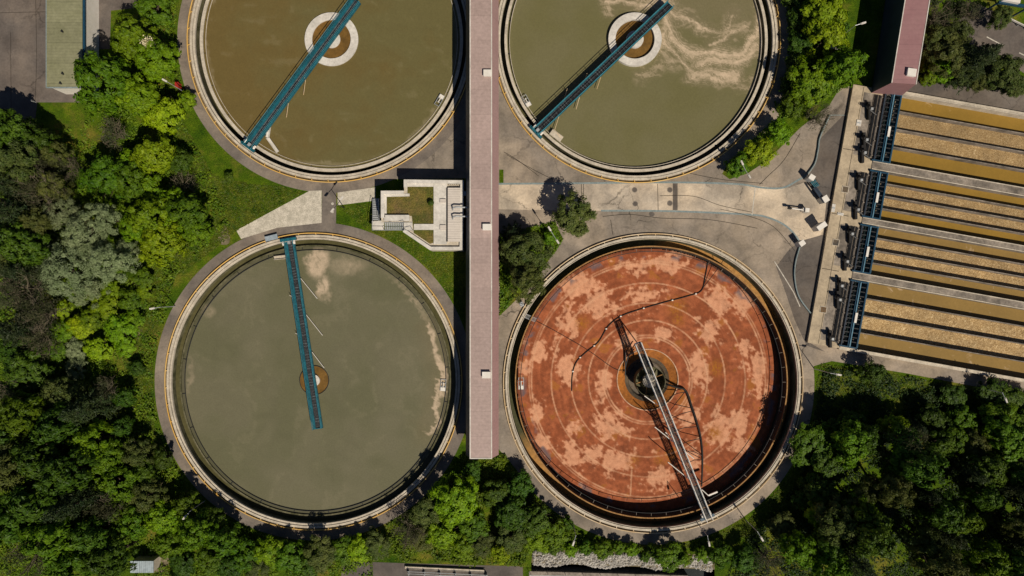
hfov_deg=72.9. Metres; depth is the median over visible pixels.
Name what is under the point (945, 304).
basin water
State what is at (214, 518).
broadleaf tree
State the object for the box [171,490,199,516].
broadleaf tree
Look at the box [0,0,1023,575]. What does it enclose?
ground
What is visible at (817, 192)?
control board
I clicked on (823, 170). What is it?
apron
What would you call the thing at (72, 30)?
sage roofed building
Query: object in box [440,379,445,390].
scum collector
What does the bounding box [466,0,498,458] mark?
pipe gallery
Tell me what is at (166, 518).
broadleaf tree
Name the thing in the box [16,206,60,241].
spreading tree
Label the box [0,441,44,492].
spreading tree
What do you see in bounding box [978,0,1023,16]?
gantry sign
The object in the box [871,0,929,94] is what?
conveyor gallery
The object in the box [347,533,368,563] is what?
broadleaf tree
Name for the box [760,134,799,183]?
crack
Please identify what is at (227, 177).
shrub
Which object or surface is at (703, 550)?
broadleaf tree
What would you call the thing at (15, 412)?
broadleaf tree
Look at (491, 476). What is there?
undergrowth
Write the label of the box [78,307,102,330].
broadleaf tree
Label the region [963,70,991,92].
spreading tree
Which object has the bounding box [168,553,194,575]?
broadleaf tree
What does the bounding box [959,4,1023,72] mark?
road
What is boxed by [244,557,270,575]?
spreading tree
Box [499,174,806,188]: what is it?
gutter
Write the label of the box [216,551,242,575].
broadleaf tree
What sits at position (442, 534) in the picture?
broadleaf tree
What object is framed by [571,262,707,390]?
drain hose
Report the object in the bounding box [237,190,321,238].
light paving
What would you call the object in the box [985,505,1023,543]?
spreading tree
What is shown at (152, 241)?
broadleaf tree
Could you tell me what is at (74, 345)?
willow tree
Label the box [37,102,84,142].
grass
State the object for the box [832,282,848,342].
pipe bundle
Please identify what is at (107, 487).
broadleaf tree
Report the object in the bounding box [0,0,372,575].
undergrowth
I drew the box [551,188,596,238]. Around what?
spreading tree
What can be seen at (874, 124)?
pipe bundle
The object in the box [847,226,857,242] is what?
valve drive
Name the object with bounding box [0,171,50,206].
conifer tree
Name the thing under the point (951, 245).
basin water
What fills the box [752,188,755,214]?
white marking
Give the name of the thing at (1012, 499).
conifer tree
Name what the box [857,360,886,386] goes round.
broadleaf tree
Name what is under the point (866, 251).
inlet walkway
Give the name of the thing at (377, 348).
tank water
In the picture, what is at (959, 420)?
broadleaf tree
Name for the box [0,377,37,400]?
bare tree
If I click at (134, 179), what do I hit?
broadleaf tree
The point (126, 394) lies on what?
broadleaf tree
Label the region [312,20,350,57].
well water
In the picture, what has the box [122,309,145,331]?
broadleaf tree
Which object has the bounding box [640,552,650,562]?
broadleaf tree
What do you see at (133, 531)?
broadleaf tree
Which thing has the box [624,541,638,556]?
broadleaf tree
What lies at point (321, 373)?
well water
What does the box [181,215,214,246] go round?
broadleaf tree
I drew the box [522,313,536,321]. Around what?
access ladder
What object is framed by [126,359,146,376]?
broadleaf tree
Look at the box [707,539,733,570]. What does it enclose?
broadleaf tree
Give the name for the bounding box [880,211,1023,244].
basin water
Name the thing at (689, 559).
broadleaf tree
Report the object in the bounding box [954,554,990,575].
spreading tree
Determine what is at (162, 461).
broadleaf tree
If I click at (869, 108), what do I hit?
valve drive
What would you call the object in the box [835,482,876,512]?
spreading tree
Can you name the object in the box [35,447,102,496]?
broadleaf tree
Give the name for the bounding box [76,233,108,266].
willow tree
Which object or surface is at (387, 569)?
earth strip
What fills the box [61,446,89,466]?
broadleaf tree
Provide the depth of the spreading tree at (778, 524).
101.13 m
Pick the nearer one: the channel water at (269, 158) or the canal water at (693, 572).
the channel water at (269, 158)
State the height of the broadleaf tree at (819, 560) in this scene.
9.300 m
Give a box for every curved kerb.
[793,247,810,312]
[806,115,829,174]
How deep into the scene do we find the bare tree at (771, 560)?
100.10 m
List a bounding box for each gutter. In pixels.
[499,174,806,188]
[601,210,798,240]
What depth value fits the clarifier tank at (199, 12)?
104.28 m
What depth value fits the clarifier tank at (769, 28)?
104.30 m
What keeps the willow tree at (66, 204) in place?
on the ground at (220, 160)
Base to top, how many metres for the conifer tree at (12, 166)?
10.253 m
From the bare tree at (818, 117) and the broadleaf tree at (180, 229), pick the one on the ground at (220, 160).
the broadleaf tree at (180, 229)
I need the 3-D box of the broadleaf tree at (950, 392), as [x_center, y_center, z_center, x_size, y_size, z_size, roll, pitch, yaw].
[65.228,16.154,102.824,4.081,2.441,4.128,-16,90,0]
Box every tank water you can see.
[182,247,448,513]
[203,0,459,168]
[507,0,762,168]
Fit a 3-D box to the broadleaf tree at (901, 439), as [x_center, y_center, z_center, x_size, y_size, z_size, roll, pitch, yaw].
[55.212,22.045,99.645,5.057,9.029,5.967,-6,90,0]
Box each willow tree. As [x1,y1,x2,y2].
[27,262,51,279]
[39,242,98,301]
[41,195,81,229]
[41,236,66,267]
[60,211,108,253]
[65,336,85,362]
[65,356,88,379]
[70,276,110,309]
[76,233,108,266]
[79,202,121,237]
[84,240,140,286]
[113,237,140,261]
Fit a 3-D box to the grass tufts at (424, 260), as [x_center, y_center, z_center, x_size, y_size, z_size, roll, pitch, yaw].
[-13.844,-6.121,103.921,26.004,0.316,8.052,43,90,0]
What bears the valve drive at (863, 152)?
on the aeration basin
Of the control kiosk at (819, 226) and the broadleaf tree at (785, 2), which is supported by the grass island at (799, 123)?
the broadleaf tree at (785, 2)
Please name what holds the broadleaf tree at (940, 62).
on the earth strip at (996, 98)
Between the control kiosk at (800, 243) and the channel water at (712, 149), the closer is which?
the control kiosk at (800, 243)
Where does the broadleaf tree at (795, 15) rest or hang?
on the grass island at (799, 123)
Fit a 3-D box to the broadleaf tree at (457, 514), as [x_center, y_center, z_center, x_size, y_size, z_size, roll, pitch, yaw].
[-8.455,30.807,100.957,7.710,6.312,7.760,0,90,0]
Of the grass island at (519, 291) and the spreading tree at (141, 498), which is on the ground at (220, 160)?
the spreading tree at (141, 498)
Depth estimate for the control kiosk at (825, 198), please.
102.11 m
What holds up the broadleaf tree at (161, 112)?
on the ground at (220, 160)
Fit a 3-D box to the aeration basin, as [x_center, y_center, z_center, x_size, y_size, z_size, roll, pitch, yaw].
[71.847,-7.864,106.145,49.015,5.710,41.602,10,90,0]
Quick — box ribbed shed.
[130,555,160,572]
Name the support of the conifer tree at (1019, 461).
on the ground at (220, 160)
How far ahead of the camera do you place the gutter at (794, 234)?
103.98 m
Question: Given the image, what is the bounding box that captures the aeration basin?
[806,84,1023,381]
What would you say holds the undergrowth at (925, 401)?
on the ground at (220, 160)
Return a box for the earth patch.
[154,554,168,572]
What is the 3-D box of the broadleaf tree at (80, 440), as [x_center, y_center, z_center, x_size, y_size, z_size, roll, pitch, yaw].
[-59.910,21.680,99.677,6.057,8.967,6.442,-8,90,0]
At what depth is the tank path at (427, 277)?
103.99 m
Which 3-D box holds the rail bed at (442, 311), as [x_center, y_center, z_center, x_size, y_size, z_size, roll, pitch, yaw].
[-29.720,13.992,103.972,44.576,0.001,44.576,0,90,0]
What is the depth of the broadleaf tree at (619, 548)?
102.50 m
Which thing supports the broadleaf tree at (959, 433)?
on the ground at (220, 160)
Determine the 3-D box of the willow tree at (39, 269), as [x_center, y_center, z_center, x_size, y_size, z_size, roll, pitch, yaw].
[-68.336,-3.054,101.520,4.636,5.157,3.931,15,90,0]
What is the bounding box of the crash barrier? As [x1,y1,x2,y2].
[1011,18,1023,26]
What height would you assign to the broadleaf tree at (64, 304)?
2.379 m
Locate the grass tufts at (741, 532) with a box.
[591,364,977,548]
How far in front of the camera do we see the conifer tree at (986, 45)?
100.83 m
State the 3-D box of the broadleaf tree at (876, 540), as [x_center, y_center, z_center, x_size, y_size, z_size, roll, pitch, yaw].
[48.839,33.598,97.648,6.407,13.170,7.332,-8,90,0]
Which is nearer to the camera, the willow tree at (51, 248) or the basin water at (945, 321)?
the willow tree at (51, 248)
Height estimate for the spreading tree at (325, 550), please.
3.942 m
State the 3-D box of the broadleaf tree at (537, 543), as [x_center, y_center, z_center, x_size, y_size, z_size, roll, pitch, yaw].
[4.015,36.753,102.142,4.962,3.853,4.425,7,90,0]
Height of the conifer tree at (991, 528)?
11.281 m
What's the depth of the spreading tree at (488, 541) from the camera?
100.95 m
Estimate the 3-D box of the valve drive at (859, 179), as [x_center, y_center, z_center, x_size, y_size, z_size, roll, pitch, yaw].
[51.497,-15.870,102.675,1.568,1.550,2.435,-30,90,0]
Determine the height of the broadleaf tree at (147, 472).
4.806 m
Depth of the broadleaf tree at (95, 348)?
101.83 m
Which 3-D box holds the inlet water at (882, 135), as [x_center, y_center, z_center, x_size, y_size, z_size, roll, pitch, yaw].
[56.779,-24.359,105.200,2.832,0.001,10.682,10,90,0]
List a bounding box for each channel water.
[176,240,455,520]
[208,0,465,174]
[500,0,767,175]
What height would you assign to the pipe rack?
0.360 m
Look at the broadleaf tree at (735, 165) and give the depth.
101.24 m
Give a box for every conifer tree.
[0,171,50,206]
[0,194,56,229]
[0,251,33,285]
[0,307,57,348]
[1,154,32,178]
[1,261,61,291]
[39,475,123,523]
[57,383,122,431]
[499,220,526,247]
[816,545,878,575]
[900,410,927,436]
[900,475,941,503]
[923,517,970,550]
[940,44,999,94]
[940,453,991,485]
[972,41,1003,68]
[989,515,1023,553]
[993,472,1023,497]
[999,464,1023,509]
[1013,450,1023,472]
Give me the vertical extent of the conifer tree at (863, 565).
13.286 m
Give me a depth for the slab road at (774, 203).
103.99 m
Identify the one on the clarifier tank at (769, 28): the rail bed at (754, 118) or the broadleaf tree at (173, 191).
the rail bed at (754, 118)
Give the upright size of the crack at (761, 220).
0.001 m
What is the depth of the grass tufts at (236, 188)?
103.94 m
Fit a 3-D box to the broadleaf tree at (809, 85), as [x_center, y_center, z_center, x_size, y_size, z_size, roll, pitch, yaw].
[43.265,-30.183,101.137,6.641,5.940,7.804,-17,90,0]
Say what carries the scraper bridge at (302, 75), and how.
on the clarifier tank at (199, 12)
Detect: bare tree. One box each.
[0,195,21,226]
[0,266,54,313]
[0,278,33,317]
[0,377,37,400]
[0,539,45,575]
[9,293,71,339]
[12,167,70,213]
[14,324,61,361]
[31,147,60,173]
[51,156,88,185]
[80,493,126,522]
[92,375,117,405]
[96,115,128,152]
[169,170,199,196]
[390,511,425,554]
[753,545,788,575]
[804,101,836,131]
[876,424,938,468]
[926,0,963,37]
[957,0,984,21]
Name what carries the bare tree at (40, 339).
on the ground at (220, 160)
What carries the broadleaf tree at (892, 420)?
on the ground at (220, 160)
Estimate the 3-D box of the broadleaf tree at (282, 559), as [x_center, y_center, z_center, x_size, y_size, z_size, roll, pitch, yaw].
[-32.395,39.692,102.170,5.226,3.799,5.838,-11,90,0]
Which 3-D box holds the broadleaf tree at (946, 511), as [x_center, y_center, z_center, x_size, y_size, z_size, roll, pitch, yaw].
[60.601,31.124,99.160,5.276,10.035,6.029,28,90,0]
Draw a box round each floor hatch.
[820,306,826,312]
[832,239,839,245]
[841,186,848,192]
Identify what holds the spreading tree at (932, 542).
on the ground at (220, 160)
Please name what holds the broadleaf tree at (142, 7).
on the ground at (220, 160)
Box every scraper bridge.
[240,0,360,152]
[280,237,323,429]
[529,0,673,138]
[624,341,717,522]
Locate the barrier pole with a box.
[787,206,804,211]
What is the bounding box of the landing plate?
[265,234,277,241]
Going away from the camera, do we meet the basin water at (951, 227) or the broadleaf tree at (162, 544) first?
the broadleaf tree at (162, 544)
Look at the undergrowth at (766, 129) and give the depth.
103.69 m
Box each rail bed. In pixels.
[165,233,460,529]
[188,0,465,180]
[499,0,779,181]
[504,234,801,532]
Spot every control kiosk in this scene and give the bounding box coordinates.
[794,240,805,246]
[804,174,815,181]
[811,221,826,231]
[817,195,829,203]
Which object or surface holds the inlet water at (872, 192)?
in the aeration basin
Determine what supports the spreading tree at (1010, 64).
on the ground at (220, 160)
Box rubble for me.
[532,551,712,571]
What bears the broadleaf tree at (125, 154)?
on the ground at (220, 160)
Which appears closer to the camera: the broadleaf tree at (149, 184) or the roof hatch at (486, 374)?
the roof hatch at (486, 374)
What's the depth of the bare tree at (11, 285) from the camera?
97.73 m
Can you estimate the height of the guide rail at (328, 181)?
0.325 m
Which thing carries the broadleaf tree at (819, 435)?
on the ground at (220, 160)
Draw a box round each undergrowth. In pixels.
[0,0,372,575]
[373,453,709,567]
[499,221,563,314]
[726,3,850,168]
[728,368,1023,575]
[918,0,1023,91]
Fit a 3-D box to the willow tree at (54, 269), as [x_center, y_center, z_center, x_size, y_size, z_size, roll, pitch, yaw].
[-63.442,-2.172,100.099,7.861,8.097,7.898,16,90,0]
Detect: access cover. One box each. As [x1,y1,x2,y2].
[831,204,835,211]
[856,120,861,125]
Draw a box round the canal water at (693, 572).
[531,563,712,575]
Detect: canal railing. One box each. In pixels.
[405,565,487,575]
[529,565,687,575]
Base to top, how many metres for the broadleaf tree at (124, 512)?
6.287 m
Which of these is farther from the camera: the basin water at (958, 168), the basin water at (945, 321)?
the basin water at (958, 168)
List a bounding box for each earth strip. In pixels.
[341,561,522,575]
[907,73,1023,111]
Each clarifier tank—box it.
[167,235,459,527]
[190,0,465,179]
[499,0,777,179]
[505,236,800,530]
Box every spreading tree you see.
[0,139,51,187]
[0,224,25,264]
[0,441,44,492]
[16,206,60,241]
[34,171,75,201]
[36,376,89,410]
[38,140,74,170]
[121,437,157,466]
[127,477,170,512]
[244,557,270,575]
[302,534,337,574]
[364,525,391,561]
[408,497,439,529]
[408,525,433,551]
[471,530,495,558]
[496,524,527,554]
[498,231,553,275]
[508,262,546,304]
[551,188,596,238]
[766,511,798,538]
[810,494,856,546]
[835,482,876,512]
[862,470,916,508]
[897,516,943,559]
[902,537,969,575]
[921,22,958,58]
[924,30,970,79]
[940,18,974,43]
[945,54,984,88]
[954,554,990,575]
[962,428,991,459]
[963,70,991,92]
[979,53,1023,90]
[985,4,1013,30]
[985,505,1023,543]
[1000,80,1023,97]
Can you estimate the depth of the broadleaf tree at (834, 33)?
98.43 m
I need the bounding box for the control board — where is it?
[812,187,823,202]
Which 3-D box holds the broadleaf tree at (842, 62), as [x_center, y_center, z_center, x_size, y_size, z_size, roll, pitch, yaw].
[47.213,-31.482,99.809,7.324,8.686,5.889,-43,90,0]
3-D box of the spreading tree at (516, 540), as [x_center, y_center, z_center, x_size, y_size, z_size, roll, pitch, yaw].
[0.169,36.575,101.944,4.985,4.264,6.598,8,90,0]
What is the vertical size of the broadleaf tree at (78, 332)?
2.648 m
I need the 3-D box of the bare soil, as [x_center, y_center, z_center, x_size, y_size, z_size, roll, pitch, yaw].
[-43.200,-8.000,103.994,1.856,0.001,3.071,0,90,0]
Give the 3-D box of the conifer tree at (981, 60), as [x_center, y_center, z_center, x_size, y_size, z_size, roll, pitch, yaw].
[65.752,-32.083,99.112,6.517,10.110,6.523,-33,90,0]
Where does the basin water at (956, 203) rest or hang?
in the aeration basin
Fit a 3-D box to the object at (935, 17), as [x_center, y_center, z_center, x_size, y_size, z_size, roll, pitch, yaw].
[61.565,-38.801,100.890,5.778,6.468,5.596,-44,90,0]
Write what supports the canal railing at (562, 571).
on the ground at (220, 160)
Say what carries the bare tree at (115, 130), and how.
on the ground at (220, 160)
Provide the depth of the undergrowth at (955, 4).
103.72 m
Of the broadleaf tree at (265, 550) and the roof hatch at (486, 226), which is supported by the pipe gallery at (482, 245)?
the roof hatch at (486, 226)
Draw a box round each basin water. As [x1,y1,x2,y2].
[858,334,1023,378]
[861,316,1023,360]
[864,299,1023,343]
[867,283,1023,325]
[871,264,1023,301]
[873,252,1023,288]
[875,240,1023,275]
[877,228,1023,263]
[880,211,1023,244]
[883,198,1023,232]
[885,186,1023,219]
[887,175,1023,207]
[890,150,1023,186]
[893,132,1023,169]
[897,115,1023,150]
[900,98,1023,132]
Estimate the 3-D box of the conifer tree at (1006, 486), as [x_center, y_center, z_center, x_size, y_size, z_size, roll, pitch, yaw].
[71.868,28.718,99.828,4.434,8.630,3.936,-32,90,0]
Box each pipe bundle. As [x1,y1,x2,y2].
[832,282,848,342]
[847,227,859,267]
[856,172,868,212]
[866,95,882,156]
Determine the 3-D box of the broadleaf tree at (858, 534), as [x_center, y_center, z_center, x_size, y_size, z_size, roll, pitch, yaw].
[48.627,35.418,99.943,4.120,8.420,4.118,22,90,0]
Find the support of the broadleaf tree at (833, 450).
on the ground at (220, 160)
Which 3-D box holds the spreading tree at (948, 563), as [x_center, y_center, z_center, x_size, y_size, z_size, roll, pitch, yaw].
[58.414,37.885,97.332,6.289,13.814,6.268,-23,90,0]
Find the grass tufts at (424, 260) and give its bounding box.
[338,203,465,323]
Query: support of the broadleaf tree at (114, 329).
on the ground at (220, 160)
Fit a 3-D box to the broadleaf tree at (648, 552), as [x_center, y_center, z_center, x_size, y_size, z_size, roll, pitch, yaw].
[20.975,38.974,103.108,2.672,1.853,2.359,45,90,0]
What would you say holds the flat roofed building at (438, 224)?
on the ground at (220, 160)
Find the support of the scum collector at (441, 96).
attached to the clarifier tank at (199, 12)
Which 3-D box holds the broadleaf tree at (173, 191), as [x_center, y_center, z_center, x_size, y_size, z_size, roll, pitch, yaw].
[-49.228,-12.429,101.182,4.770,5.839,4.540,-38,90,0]
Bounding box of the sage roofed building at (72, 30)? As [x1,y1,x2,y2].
[46,0,98,93]
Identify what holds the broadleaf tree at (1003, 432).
on the ground at (220, 160)
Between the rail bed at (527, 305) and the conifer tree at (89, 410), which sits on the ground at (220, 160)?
the conifer tree at (89, 410)
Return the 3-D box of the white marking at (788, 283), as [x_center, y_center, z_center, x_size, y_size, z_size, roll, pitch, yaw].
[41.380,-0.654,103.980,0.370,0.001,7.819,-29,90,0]
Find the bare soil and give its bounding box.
[218,226,229,244]
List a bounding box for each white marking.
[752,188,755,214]
[774,261,799,306]
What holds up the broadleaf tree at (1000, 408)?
on the ground at (220, 160)
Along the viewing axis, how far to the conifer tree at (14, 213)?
96.72 m
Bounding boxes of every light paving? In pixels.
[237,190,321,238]
[338,187,374,204]
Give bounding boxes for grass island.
[499,170,502,182]
[500,221,562,312]
[722,0,848,178]
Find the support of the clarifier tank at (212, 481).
on the ground at (220, 160)
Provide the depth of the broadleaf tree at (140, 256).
100.63 m
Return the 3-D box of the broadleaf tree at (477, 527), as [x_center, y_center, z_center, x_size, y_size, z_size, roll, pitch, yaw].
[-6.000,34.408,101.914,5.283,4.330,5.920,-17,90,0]
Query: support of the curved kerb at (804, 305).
on the apron
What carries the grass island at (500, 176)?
on the yard at (759, 248)
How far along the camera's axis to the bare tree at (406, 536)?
100.61 m
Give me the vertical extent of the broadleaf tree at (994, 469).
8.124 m
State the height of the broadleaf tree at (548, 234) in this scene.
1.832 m
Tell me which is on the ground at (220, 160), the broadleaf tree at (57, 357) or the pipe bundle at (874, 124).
the broadleaf tree at (57, 357)
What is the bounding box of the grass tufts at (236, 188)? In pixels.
[123,21,302,478]
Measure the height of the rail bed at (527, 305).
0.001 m
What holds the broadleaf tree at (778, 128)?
on the grass island at (799, 123)
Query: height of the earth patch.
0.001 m
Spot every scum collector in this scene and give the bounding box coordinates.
[434,94,444,106]
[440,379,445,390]
[518,377,523,388]
[521,94,531,106]
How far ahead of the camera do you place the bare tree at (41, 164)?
98.98 m
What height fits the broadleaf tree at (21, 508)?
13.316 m
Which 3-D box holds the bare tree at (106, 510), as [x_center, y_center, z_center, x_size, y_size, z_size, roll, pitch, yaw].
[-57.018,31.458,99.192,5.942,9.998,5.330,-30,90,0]
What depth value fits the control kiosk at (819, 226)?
101.91 m
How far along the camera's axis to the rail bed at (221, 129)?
103.97 m
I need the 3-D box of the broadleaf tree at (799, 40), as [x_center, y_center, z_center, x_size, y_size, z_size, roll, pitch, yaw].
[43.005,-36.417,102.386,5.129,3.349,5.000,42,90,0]
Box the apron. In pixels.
[776,112,846,351]
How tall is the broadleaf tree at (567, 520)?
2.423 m
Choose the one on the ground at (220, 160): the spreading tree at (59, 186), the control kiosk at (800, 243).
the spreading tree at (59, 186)
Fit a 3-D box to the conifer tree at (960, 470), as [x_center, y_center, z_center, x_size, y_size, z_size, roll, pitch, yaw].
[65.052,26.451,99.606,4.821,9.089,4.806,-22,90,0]
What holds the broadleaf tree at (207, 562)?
on the ground at (220, 160)
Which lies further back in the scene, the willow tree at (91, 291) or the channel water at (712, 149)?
the channel water at (712, 149)
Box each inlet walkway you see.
[838,279,868,348]
[851,224,878,273]
[861,169,887,219]
[871,94,901,163]
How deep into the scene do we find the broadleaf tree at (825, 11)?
98.61 m
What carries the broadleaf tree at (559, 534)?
on the ground at (220, 160)
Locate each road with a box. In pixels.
[499,183,825,239]
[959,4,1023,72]
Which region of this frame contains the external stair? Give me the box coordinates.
[372,199,412,230]
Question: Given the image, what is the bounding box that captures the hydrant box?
[175,82,181,88]
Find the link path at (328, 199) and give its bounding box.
[322,188,335,223]
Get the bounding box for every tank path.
[155,223,465,540]
[177,0,465,192]
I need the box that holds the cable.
[533,319,633,375]
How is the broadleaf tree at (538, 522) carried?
on the ground at (220, 160)
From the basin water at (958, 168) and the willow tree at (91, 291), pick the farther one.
the basin water at (958, 168)
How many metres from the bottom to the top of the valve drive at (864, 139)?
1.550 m
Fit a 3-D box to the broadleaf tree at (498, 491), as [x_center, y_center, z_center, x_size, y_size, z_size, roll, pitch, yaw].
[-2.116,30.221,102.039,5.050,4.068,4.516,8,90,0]
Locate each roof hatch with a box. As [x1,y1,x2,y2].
[482,372,490,377]
[483,69,491,76]
[483,224,490,229]
[906,68,916,76]
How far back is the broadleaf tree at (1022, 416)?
100.14 m
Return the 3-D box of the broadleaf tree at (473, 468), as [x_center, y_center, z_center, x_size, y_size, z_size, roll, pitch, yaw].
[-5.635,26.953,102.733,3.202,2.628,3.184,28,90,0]
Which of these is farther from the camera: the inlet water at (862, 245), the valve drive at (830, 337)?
the inlet water at (862, 245)
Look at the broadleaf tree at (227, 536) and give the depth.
98.68 m
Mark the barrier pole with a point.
(801, 209)
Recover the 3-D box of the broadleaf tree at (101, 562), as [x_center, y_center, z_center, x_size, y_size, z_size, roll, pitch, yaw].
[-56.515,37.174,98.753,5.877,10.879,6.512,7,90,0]
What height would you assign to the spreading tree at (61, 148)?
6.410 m
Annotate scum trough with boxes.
[266,128,278,152]
[273,255,286,259]
[549,129,562,141]
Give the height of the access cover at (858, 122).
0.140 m
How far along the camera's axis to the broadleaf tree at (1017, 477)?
98.69 m
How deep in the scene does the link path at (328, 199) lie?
103.98 m
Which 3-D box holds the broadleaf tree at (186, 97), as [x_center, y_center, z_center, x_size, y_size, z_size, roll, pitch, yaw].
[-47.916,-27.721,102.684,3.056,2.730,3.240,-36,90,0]
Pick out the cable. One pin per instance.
(582, 346)
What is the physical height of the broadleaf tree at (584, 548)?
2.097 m
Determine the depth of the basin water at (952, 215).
104.74 m
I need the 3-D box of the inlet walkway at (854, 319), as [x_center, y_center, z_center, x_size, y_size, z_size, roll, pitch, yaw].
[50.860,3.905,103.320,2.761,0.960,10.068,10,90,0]
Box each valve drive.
[827,330,837,347]
[835,291,845,308]
[836,277,846,294]
[842,253,852,270]
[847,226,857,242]
[853,202,862,219]
[856,172,865,189]
[859,145,869,162]
[861,132,871,149]
[866,102,876,119]
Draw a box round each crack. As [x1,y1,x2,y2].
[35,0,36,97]
[603,214,754,227]
[660,195,749,211]
[690,173,762,183]
[721,209,794,250]
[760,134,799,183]
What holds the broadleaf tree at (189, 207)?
on the ground at (220, 160)
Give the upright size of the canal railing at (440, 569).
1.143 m
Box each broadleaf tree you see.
[0,108,25,148]
[0,113,48,150]
[0,219,53,267]
[0,332,37,368]
[0,389,57,443]
[0,422,23,457]
[0,478,72,525]
[0,492,53,547]
[2,348,55,394]
[8,437,69,480]
[15,508,89,565]
[18,120,60,156]
[27,400,86,446]
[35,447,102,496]
[39,336,66,365]
[43,541,91,575]
[47,318,73,342]
[50,299,73,322]
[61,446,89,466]
[64,514,117,556]
[65,315,94,339]
[66,418,116,459]
[71,50,135,117]
[76,152,128,199]
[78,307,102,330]
[81,529,140,575]
[82,337,113,361]
[84,465,118,490]
[88,290,118,320]
[88,437,125,474]
[96,464,140,505]
[99,280,119,295]
[103,313,138,345]
[108,415,134,436]
[109,159,157,202]
[109,492,141,526]
[110,13,157,62]
[110,503,152,540]
[111,387,137,406]
[112,72,161,120]
[113,335,135,357]
[116,147,145,170]
[117,288,141,310]
[118,213,142,242]
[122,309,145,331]
[126,193,179,235]
[126,265,154,289]
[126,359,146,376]
[128,131,178,175]
[132,0,173,27]
[133,35,181,82]
[135,456,161,484]
[136,171,162,198]
[136,285,155,298]
[138,246,158,267]
[139,215,189,267]
[140,95,186,135]
[142,499,182,535]
[149,530,185,559]
[154,445,173,470]
[157,186,186,213]
[159,193,210,229]
[161,216,184,242]
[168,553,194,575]
[169,146,193,174]
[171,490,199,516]
[176,90,196,110]
[176,507,217,551]
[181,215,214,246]
[195,545,222,575]
[198,507,225,529]
[205,523,243,558]
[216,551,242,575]
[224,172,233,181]
[230,535,257,572]
[253,535,285,569]
[274,539,305,575]
[285,551,318,575]
[329,534,352,565]
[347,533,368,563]
[425,516,456,549]
[427,473,479,528]
[449,532,474,562]
[455,508,490,543]
[462,459,480,482]
[480,479,513,507]
[490,543,510,565]
[494,496,526,531]
[506,469,534,497]
[520,501,554,539]
[523,531,553,554]
[541,516,569,549]
[543,229,558,246]
[548,545,564,556]
[555,514,573,532]
[563,543,576,557]
[576,540,594,555]
[591,539,614,560]
[611,540,625,555]
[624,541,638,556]
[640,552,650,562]
[645,542,659,558]
[650,540,688,572]
[677,550,693,567]
[694,546,712,563]
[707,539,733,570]
[723,150,749,178]
[731,542,758,572]
[741,137,778,167]
[767,118,793,145]
[775,91,807,121]
[776,529,817,569]
[780,0,808,7]
[784,51,807,78]
[785,0,815,32]
[785,55,836,107]
[787,28,822,57]
[789,420,835,466]
[797,474,840,508]
[798,0,847,42]
[798,493,835,531]
[802,42,823,69]
[806,18,850,58]
[806,451,845,485]
[808,546,853,575]
[810,529,845,560]
[819,44,869,89]
[822,438,844,464]
[828,418,874,469]
[836,485,881,532]
[837,503,896,558]
[847,531,861,543]
[854,423,881,454]
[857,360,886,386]
[876,414,910,438]
[878,422,924,461]
[885,443,949,490]
[912,490,967,533]
[914,402,952,433]
[917,63,941,86]
[922,429,955,457]
[929,59,954,83]
[931,492,986,536]
[936,420,968,458]
[939,384,967,411]
[944,405,978,429]
[953,536,1013,575]
[956,481,1002,510]
[960,448,1009,487]
[973,377,1009,412]
[977,399,1023,440]
[984,414,1023,462]
[992,544,1023,575]
[999,409,1023,426]
[1001,383,1023,414]
[1004,462,1023,489]
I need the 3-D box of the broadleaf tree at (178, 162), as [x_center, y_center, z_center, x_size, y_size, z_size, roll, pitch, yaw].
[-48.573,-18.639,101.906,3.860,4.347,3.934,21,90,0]
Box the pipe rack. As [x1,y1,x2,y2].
[811,179,819,186]
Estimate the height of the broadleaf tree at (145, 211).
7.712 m
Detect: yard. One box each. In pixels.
[0,0,137,118]
[499,0,1023,544]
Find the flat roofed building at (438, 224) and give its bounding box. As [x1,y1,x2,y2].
[381,179,466,250]
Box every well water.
[300,366,327,393]
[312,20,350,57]
[616,21,653,58]
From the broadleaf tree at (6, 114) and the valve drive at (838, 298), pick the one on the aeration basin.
the valve drive at (838, 298)
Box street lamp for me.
[330,196,344,211]
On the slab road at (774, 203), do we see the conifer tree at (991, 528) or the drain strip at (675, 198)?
the drain strip at (675, 198)
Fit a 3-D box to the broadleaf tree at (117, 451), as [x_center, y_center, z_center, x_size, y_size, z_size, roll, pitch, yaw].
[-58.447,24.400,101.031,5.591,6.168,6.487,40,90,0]
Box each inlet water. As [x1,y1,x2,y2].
[843,282,861,347]
[856,226,871,270]
[866,173,881,215]
[876,96,894,159]
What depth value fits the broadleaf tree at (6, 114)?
97.25 m
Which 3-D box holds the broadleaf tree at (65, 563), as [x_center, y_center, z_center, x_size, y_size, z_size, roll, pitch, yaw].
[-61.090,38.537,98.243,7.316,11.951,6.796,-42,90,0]
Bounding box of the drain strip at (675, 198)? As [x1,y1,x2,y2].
[673,183,677,209]
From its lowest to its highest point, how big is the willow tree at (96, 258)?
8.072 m
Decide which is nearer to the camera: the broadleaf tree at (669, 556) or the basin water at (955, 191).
the broadleaf tree at (669, 556)
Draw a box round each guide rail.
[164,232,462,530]
[187,0,465,182]
[499,0,780,182]
[503,233,803,533]
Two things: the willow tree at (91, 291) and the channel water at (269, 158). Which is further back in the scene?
the channel water at (269, 158)
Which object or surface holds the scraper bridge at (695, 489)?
on the clarifier tank at (721, 348)
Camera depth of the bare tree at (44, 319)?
98.25 m
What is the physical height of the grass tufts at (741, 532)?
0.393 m
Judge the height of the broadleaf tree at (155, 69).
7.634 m

